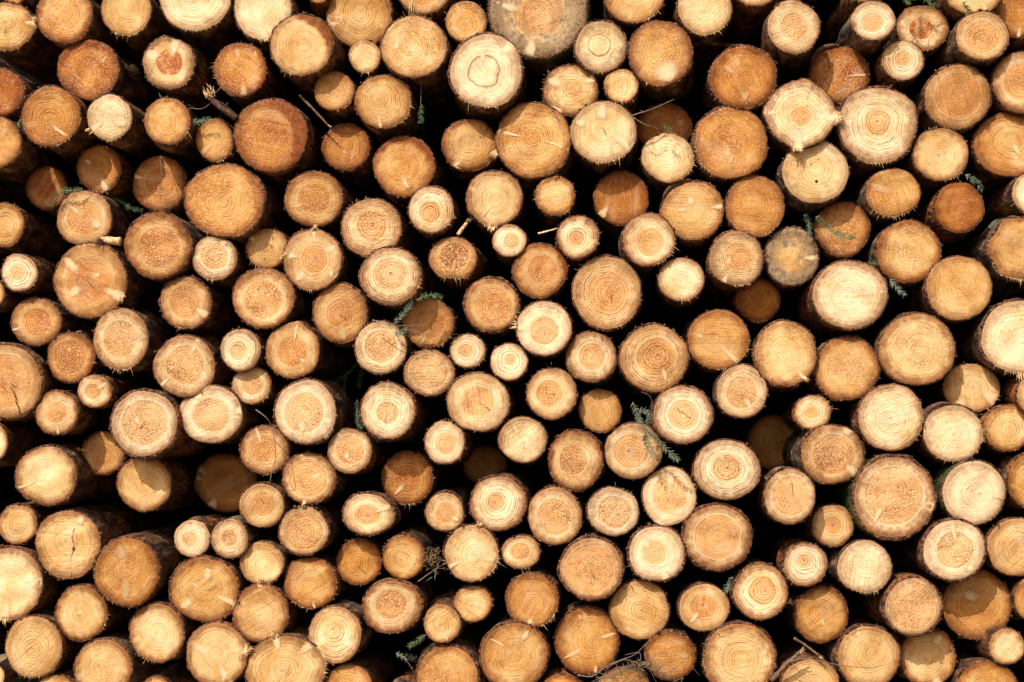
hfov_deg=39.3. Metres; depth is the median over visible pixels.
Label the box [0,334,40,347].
log
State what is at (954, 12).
log
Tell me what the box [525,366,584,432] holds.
log
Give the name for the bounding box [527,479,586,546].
log
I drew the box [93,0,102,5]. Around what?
log
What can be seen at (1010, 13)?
log
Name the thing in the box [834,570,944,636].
log
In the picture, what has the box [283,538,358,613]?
log
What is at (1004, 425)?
log
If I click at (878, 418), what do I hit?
log
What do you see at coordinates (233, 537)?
log
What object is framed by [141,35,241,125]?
log
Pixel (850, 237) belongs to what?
fir sprig
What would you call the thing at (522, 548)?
log
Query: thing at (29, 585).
log
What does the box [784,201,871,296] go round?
log
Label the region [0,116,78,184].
log
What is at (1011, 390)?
log
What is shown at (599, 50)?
log
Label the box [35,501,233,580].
log
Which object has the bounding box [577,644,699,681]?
dry grass tuft
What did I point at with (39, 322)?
log
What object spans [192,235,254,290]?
log
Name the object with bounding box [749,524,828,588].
log
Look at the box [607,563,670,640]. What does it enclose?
log
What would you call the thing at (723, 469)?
log
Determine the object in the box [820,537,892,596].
log
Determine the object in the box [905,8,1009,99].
log
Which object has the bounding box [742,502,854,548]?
log
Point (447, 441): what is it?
log
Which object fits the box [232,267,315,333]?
log
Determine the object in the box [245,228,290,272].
log
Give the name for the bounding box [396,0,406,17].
log
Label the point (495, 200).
log
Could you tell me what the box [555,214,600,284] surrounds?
log
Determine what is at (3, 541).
log
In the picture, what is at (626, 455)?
log
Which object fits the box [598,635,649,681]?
log
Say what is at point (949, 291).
log
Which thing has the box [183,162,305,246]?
log
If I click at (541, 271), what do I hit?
log
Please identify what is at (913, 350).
log
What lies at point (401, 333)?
fir sprig
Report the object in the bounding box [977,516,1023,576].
log
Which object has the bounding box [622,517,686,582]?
log
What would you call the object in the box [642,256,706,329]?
log
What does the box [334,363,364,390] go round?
fir branch
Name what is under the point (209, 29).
log
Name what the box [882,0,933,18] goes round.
log
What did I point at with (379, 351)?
log
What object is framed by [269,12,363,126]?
log
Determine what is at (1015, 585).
log
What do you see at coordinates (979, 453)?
log
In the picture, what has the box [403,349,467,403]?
log
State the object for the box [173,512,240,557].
log
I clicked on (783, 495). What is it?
log
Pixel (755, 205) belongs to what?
log
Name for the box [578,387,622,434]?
log
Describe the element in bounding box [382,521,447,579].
log
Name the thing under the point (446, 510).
log
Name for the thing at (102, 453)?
log
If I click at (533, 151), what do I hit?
log
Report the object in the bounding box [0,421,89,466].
log
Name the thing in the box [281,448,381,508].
log
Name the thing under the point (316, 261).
log
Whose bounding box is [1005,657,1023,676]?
log
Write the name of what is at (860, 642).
log
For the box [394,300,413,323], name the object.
fir sprig
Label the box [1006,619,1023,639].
log
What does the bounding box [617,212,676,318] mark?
log
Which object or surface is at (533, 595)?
log
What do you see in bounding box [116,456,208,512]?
log
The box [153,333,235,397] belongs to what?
log
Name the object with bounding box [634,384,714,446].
log
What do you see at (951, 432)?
log
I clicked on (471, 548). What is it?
log
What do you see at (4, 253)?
log
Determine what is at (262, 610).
log
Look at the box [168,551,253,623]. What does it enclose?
log
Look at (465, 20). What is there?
log
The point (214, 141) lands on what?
log
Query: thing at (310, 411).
log
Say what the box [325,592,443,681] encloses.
log
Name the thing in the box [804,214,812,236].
fir sprig
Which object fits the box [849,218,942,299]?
log
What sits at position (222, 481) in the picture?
log
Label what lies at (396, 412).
log
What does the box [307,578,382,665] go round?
log
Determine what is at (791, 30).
log
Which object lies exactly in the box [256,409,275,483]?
twig
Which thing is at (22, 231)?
log
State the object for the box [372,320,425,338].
twig
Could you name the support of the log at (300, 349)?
on the log at (310, 411)
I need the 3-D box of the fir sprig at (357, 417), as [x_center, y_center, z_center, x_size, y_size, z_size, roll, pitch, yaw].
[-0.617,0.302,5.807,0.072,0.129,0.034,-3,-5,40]
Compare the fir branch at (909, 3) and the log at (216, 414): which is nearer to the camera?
the fir branch at (909, 3)
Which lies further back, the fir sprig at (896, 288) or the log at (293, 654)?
the log at (293, 654)
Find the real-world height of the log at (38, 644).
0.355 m
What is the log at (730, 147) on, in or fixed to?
on the log at (755, 205)
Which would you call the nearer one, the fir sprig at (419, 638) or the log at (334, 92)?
the fir sprig at (419, 638)
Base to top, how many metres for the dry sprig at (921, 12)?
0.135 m
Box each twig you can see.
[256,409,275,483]
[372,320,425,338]
[418,560,439,581]
[632,99,673,133]
[790,656,882,672]
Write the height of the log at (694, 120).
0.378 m
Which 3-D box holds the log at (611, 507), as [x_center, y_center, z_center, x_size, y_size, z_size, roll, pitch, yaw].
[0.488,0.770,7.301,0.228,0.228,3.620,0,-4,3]
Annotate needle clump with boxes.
[414,542,446,579]
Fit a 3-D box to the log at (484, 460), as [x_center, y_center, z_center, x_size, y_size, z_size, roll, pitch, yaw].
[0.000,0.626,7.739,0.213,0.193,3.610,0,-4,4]
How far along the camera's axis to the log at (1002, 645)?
5.38 m
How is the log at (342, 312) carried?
on the log at (379, 351)
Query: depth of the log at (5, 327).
7.00 m
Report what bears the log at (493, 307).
on the log at (469, 352)
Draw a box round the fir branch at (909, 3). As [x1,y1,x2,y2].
[903,0,937,8]
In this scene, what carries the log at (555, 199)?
on the log at (577, 237)
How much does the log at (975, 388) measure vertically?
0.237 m
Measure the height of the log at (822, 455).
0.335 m
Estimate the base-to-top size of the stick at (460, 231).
0.079 m
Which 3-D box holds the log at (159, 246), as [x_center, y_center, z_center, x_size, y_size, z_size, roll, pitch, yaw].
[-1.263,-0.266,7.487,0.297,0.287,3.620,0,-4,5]
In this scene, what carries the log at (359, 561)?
on the log at (390, 605)
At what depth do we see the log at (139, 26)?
5.79 m
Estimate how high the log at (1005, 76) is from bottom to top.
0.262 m
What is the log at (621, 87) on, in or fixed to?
on the log at (604, 139)
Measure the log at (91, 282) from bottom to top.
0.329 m
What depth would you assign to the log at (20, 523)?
5.69 m
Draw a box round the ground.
[0,640,1023,681]
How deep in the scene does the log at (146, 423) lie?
5.64 m
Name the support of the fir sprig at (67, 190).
attached to the log at (84, 216)
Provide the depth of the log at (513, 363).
5.59 m
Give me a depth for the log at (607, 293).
5.58 m
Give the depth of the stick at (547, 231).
5.61 m
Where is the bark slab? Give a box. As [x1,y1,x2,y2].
[693,41,731,48]
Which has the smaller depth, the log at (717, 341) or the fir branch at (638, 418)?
the fir branch at (638, 418)
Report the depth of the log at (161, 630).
5.61 m
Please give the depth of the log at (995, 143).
5.58 m
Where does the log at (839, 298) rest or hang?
on the log at (847, 371)
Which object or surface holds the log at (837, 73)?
on the log at (873, 132)
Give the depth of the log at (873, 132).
5.54 m
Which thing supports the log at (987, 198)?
on the log
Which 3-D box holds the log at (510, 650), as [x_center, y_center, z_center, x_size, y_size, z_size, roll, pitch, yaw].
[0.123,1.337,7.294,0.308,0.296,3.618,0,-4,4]
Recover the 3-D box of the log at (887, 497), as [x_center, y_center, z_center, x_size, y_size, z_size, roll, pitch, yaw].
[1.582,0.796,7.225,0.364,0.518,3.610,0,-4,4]
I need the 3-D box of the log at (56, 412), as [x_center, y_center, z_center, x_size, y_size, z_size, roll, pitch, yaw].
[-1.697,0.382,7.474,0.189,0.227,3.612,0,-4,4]
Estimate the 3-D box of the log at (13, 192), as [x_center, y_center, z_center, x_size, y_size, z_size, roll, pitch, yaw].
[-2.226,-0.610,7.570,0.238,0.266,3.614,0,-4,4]
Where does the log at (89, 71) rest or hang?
on the log at (53, 118)
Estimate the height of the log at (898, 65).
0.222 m
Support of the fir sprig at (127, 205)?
attached to the log at (84, 216)
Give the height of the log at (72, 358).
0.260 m
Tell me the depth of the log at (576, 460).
5.56 m
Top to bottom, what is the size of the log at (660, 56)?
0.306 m
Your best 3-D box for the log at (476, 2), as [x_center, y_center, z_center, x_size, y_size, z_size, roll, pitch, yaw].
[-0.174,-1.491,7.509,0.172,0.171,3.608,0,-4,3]
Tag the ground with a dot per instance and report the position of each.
(692, 676)
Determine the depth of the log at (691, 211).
5.60 m
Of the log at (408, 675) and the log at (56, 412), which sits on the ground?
the log at (408, 675)
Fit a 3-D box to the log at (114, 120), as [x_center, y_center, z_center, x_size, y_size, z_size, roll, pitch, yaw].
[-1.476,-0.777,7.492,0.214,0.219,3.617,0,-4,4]
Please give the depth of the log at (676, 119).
5.77 m
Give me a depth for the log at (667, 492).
5.53 m
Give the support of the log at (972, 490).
on the log at (948, 549)
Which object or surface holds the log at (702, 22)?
on the log at (660, 56)
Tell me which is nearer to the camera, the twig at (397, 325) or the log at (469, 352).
the twig at (397, 325)
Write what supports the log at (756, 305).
on the log at (783, 357)
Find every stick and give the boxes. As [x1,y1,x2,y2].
[299,94,331,127]
[456,218,472,235]
[538,228,556,233]
[769,647,804,681]
[793,637,823,658]
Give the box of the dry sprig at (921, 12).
[911,9,925,40]
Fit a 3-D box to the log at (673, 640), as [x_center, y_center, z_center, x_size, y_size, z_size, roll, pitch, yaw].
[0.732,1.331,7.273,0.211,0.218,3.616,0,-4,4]
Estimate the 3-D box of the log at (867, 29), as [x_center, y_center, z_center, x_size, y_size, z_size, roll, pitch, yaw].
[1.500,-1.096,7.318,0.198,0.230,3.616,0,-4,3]
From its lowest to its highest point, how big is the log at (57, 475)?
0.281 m
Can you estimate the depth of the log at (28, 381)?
5.70 m
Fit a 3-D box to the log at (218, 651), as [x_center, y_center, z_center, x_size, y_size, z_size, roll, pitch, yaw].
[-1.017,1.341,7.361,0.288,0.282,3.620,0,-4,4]
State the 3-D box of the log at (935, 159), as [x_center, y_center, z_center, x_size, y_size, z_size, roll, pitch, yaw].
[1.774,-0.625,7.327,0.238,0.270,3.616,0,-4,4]
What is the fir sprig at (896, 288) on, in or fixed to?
hanging from the log at (839, 298)
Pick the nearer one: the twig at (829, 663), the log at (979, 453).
the twig at (829, 663)
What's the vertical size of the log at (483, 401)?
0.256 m
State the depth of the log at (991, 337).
5.47 m
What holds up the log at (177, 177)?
on the log at (159, 246)
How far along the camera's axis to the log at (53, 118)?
5.72 m
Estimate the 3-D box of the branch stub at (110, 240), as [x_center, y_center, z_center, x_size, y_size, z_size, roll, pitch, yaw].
[-1.617,-0.398,5.724,0.115,0.070,0.071,0,-4,4]
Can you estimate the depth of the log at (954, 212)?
5.52 m
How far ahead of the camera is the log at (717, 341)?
5.54 m
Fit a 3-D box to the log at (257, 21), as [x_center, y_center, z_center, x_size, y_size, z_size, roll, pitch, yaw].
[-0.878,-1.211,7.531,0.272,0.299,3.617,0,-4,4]
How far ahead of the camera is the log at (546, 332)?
5.56 m
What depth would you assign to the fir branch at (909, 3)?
5.58 m
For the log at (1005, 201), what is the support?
on the log at (995, 248)
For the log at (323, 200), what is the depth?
5.70 m
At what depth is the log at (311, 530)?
5.60 m
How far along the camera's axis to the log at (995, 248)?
5.49 m
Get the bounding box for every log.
[0,0,63,87]
[0,57,33,82]
[0,67,40,123]
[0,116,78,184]
[0,177,56,221]
[0,202,74,263]
[0,248,12,258]
[0,253,57,300]
[0,262,11,316]
[0,280,59,312]
[0,315,15,335]
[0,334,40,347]
[0,342,77,422]
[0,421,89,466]
[0,465,28,513]
[0,496,122,544]
[0,536,10,545]
[0,543,93,625]
[0,620,16,654]
[0,658,30,681]
[4,0,38,15]
[4,609,98,679]
[10,297,96,348]
[14,443,118,507]
[20,84,141,167]
[25,166,89,215]
[33,389,112,435]
[35,0,144,74]
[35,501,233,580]
[38,665,74,681]
[46,330,155,386]
[53,241,164,321]
[54,580,167,642]
[56,190,139,249]
[57,39,200,119]
[73,626,185,681]
[75,144,149,215]
[76,431,207,475]
[77,373,162,408]
[85,93,195,173]
[91,307,194,373]
[91,522,190,609]
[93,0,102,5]
[100,0,192,57]
[108,387,239,459]
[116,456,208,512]
[124,209,231,290]
[128,597,204,663]
[132,154,194,221]
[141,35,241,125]
[142,93,211,172]
[143,659,197,681]
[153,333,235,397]
[158,275,269,339]
[159,0,328,130]
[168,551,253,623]
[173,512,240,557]
[179,384,273,443]
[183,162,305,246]
[186,614,257,681]
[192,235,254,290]
[194,451,281,512]
[195,117,284,196]
[208,515,278,559]
[212,43,327,135]
[219,326,269,372]
[230,366,367,406]
[232,0,331,129]
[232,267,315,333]
[232,576,322,642]
[233,98,363,200]
[238,422,327,476]
[238,477,300,527]
[239,534,302,583]
[244,588,356,681]
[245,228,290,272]
[264,319,406,388]
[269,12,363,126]
[272,377,366,446]
[277,498,358,556]
[278,223,362,297]
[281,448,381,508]
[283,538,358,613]
[284,170,361,260]
[295,0,321,18]
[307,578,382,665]
[310,0,347,52]
[312,71,378,147]
[312,281,401,350]
[321,123,419,235]
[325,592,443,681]
[326,0,400,52]
[327,428,424,475]
[335,517,425,587]
[340,197,430,264]
[342,486,426,537]
[348,39,465,197]
[353,74,453,185]
[353,319,421,381]
[358,245,465,316]
[359,379,449,443]
[360,557,455,634]
[373,135,508,279]
[379,0,465,193]
[381,448,468,512]
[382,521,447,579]
[393,639,431,681]
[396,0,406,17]
[399,0,457,46]
[402,298,493,354]
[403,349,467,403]
[407,185,492,270]
[413,591,505,681]
[422,578,466,642]
[423,418,498,465]
[423,480,474,532]
[428,236,498,299]
[441,119,502,191]
[442,518,515,583]
[443,0,489,50]
[445,370,542,433]
[447,32,532,134]
[448,332,493,372]
[453,562,513,624]
[457,0,479,4]
[462,276,541,367]
[462,442,521,484]
[465,168,538,289]
[468,458,552,531]
[478,581,563,681]
[479,0,490,31]
[486,0,590,101]
[490,341,539,390]
[492,223,531,276]
[495,101,580,242]
[497,415,561,464]
[500,520,546,570]
[505,545,561,627]
[509,300,576,371]
[511,242,577,330]
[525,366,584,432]
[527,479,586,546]
[533,173,577,246]
[540,587,584,681]
[541,63,599,214]
[547,429,606,492]
[553,590,620,676]
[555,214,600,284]
[557,521,626,601]
[565,330,617,392]
[569,101,639,222]
[571,254,642,348]
[572,19,628,98]
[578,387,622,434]
[583,471,639,536]
[593,169,648,255]
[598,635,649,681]
[600,68,638,119]
[603,0,665,69]
[604,421,664,480]
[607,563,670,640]
[615,322,691,409]
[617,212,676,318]
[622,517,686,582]
[626,20,694,121]
[634,101,692,174]
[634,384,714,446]
[634,460,697,525]
[637,131,694,213]
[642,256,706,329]
[642,598,697,681]
[646,500,753,572]
[647,178,724,302]
[662,568,730,631]
[663,0,676,21]
[666,438,760,501]
[671,0,732,119]
[675,230,766,336]
[681,309,755,385]
[688,106,769,199]
[689,603,777,681]
[692,102,699,128]
[694,363,768,419]
[697,44,777,122]
[701,414,794,469]
[703,554,789,621]
[709,174,785,247]
[717,0,779,55]
[723,277,780,332]
[726,394,834,430]
[726,466,815,524]
[742,318,818,392]
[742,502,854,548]
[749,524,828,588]
[750,260,888,347]
[756,78,844,179]
[757,618,838,681]
[758,0,821,88]
[760,226,819,298]
[765,335,880,406]
[772,140,850,232]
[772,615,902,681]
[775,582,848,643]
[780,0,815,6]
[780,168,922,305]
[782,424,865,487]
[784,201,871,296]
[796,0,867,79]
[802,43,870,106]
[815,452,937,540]
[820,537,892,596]
[821,0,880,29]
[826,83,918,201]
[827,383,924,453]
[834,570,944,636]
[835,0,896,65]
[848,609,957,681]
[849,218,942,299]
[851,516,986,581]
[853,255,992,334]
[856,312,957,388]
[865,112,1023,244]
[865,402,987,464]
[868,40,925,93]
[870,5,949,93]
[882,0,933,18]
[894,126,968,201]
[894,648,1017,681]
[901,181,984,244]
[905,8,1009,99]
[912,63,992,138]
[912,362,1000,412]
[921,457,1007,525]
[927,567,1012,641]
[932,0,1000,30]
[939,626,1023,664]
[941,216,1023,298]
[942,171,1023,252]
[948,298,1023,381]
[973,446,1023,456]
[973,452,1023,508]
[976,404,1023,453]
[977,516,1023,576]
[981,50,1023,120]
[982,0,1023,73]
[983,194,992,201]
[993,375,1023,412]
[994,574,1023,619]
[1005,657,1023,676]
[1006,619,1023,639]
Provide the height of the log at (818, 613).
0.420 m
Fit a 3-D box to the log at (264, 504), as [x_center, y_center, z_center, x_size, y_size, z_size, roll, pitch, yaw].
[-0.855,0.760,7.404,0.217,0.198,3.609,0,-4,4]
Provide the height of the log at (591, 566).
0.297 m
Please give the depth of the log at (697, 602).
5.48 m
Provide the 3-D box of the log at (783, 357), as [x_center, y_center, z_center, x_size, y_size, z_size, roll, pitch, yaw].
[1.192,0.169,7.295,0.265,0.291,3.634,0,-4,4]
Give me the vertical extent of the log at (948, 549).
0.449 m
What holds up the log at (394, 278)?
on the log at (438, 318)
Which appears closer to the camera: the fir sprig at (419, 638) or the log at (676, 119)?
the fir sprig at (419, 638)
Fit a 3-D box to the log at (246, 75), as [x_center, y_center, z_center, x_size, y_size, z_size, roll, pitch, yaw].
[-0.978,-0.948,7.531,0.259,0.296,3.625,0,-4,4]
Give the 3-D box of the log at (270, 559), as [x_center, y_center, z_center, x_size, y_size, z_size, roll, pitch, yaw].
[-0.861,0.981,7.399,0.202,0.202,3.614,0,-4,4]
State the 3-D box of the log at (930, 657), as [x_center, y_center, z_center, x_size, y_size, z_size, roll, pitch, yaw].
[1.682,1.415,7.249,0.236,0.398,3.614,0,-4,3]
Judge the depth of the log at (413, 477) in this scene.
5.68 m
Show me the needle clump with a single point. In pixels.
(430, 559)
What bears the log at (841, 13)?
on the log at (867, 29)
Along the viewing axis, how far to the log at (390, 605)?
5.57 m
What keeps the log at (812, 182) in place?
on the log at (849, 218)
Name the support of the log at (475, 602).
on the log at (510, 650)
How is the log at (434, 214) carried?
on the log at (394, 278)
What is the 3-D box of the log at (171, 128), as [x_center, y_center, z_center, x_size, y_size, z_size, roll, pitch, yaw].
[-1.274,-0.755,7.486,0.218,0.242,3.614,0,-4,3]
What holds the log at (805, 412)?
on the log at (822, 455)
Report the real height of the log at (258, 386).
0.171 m
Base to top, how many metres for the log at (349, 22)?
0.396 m
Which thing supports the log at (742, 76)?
on the log at (730, 147)
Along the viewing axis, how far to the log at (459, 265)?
5.66 m
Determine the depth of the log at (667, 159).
5.61 m
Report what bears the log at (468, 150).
on the log at (495, 200)
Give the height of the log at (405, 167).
0.311 m
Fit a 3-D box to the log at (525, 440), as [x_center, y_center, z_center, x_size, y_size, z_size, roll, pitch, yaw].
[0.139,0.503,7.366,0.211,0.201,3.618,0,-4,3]
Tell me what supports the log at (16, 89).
on the log at (23, 157)
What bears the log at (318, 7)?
on the log at (307, 50)
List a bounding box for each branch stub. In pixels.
[91,232,121,248]
[203,83,237,120]
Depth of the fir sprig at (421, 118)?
5.67 m
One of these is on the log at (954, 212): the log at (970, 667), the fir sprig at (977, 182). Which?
the fir sprig at (977, 182)
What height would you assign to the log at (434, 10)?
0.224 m
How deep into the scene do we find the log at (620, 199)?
5.70 m
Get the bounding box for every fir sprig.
[48,186,82,208]
[110,195,143,212]
[192,117,210,124]
[353,400,362,428]
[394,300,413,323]
[396,327,406,336]
[396,652,413,673]
[405,653,418,662]
[406,635,425,650]
[416,291,442,301]
[417,82,423,123]
[722,577,734,593]
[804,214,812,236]
[816,216,856,240]
[890,279,904,298]
[962,1,971,13]
[965,174,983,191]
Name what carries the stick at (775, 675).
on the log at (737, 646)
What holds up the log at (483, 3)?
on the log at (476, 2)
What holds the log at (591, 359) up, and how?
on the log at (600, 410)
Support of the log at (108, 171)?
on the log at (84, 216)
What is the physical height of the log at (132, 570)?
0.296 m
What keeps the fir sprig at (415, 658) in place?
attached to the log at (456, 659)
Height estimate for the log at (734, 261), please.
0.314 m
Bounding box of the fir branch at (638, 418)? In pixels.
[630,402,679,461]
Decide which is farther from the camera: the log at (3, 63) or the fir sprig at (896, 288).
the log at (3, 63)
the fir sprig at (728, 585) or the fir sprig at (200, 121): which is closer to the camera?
the fir sprig at (728, 585)
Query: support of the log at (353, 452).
on the log at (374, 511)
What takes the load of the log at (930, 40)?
on the log at (898, 65)
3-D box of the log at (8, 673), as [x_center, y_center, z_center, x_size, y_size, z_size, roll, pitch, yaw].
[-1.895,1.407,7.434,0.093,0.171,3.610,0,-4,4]
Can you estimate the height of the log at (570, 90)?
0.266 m
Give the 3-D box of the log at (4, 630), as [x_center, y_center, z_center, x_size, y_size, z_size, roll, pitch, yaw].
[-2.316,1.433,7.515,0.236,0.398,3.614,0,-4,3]
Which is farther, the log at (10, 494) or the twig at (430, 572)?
the log at (10, 494)
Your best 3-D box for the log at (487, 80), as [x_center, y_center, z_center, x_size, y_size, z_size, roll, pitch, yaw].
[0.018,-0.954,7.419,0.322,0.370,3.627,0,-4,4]
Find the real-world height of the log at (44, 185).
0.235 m
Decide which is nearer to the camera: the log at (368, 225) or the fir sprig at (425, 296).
the fir sprig at (425, 296)
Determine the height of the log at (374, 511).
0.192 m
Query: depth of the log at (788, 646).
5.44 m
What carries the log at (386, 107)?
on the log at (348, 151)
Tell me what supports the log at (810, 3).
on the log at (841, 13)
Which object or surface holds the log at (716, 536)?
on the log at (697, 602)
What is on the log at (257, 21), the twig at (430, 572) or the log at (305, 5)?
the log at (305, 5)
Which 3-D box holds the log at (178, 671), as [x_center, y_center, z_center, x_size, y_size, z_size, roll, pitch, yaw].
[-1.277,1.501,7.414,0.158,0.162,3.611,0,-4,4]
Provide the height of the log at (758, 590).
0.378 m
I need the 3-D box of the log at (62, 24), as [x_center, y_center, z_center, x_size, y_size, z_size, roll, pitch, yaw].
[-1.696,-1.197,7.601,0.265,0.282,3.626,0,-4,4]
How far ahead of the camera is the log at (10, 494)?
6.63 m
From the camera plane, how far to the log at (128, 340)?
5.70 m
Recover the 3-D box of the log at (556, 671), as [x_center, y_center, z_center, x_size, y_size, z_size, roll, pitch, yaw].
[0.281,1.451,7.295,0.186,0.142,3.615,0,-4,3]
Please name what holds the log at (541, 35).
on the log at (570, 90)
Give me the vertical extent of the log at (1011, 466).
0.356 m
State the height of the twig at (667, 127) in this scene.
0.142 m
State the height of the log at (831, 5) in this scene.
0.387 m
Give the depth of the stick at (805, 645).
5.41 m
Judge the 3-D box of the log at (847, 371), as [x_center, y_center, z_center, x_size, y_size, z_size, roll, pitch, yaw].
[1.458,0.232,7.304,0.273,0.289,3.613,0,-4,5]
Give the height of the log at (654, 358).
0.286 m
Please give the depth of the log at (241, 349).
5.66 m
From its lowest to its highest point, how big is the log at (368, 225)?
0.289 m
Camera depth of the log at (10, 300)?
5.82 m
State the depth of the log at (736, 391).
5.52 m
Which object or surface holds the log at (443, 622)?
on the log at (456, 659)
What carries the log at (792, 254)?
on the log at (756, 305)
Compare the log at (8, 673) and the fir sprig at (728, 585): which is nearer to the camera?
the fir sprig at (728, 585)
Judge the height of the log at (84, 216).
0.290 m
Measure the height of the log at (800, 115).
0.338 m
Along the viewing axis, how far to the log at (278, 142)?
5.70 m
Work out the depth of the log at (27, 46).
5.88 m
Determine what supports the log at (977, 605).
on the log at (1002, 645)
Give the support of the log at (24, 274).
on the log at (39, 322)
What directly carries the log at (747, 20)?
on the log at (791, 30)
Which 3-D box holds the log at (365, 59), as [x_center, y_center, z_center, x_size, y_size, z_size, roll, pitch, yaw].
[-0.459,-1.061,7.551,0.151,0.246,3.615,0,-4,4]
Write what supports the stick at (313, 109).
on the log at (334, 92)
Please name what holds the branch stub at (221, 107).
attached to the log at (278, 142)
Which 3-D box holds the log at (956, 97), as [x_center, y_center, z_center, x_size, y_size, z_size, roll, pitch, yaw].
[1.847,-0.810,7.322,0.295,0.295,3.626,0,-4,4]
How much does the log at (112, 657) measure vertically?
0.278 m
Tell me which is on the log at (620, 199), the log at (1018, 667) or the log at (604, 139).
the log at (604, 139)
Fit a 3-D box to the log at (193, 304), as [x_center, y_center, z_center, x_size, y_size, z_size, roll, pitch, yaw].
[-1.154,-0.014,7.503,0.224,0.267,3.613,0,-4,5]
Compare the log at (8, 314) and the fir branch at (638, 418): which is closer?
the fir branch at (638, 418)
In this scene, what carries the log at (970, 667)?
on the ground
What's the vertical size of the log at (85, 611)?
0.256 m
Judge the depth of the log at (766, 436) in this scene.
5.89 m
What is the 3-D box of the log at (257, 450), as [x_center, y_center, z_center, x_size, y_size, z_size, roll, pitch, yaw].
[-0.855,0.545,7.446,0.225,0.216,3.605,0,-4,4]
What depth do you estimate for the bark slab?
5.75 m
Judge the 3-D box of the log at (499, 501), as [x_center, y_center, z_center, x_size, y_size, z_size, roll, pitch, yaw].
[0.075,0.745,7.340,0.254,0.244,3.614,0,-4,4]
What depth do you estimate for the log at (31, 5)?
5.94 m
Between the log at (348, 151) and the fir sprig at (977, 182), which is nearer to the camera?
the fir sprig at (977, 182)
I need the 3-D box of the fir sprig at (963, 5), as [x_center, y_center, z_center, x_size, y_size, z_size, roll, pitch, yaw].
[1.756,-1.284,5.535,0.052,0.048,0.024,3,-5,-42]
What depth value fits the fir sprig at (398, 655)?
5.53 m
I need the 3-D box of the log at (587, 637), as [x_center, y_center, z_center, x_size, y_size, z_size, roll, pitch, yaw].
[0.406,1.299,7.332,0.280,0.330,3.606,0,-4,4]
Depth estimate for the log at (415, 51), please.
5.67 m
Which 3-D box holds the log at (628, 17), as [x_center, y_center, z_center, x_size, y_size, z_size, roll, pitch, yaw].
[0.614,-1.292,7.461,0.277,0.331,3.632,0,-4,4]
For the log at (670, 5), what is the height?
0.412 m
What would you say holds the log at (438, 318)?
on the log at (431, 373)
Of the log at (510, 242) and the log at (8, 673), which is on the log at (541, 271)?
the log at (510, 242)
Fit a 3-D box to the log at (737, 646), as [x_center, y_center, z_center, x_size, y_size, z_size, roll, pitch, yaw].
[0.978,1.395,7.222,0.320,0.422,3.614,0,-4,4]
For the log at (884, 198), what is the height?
0.237 m

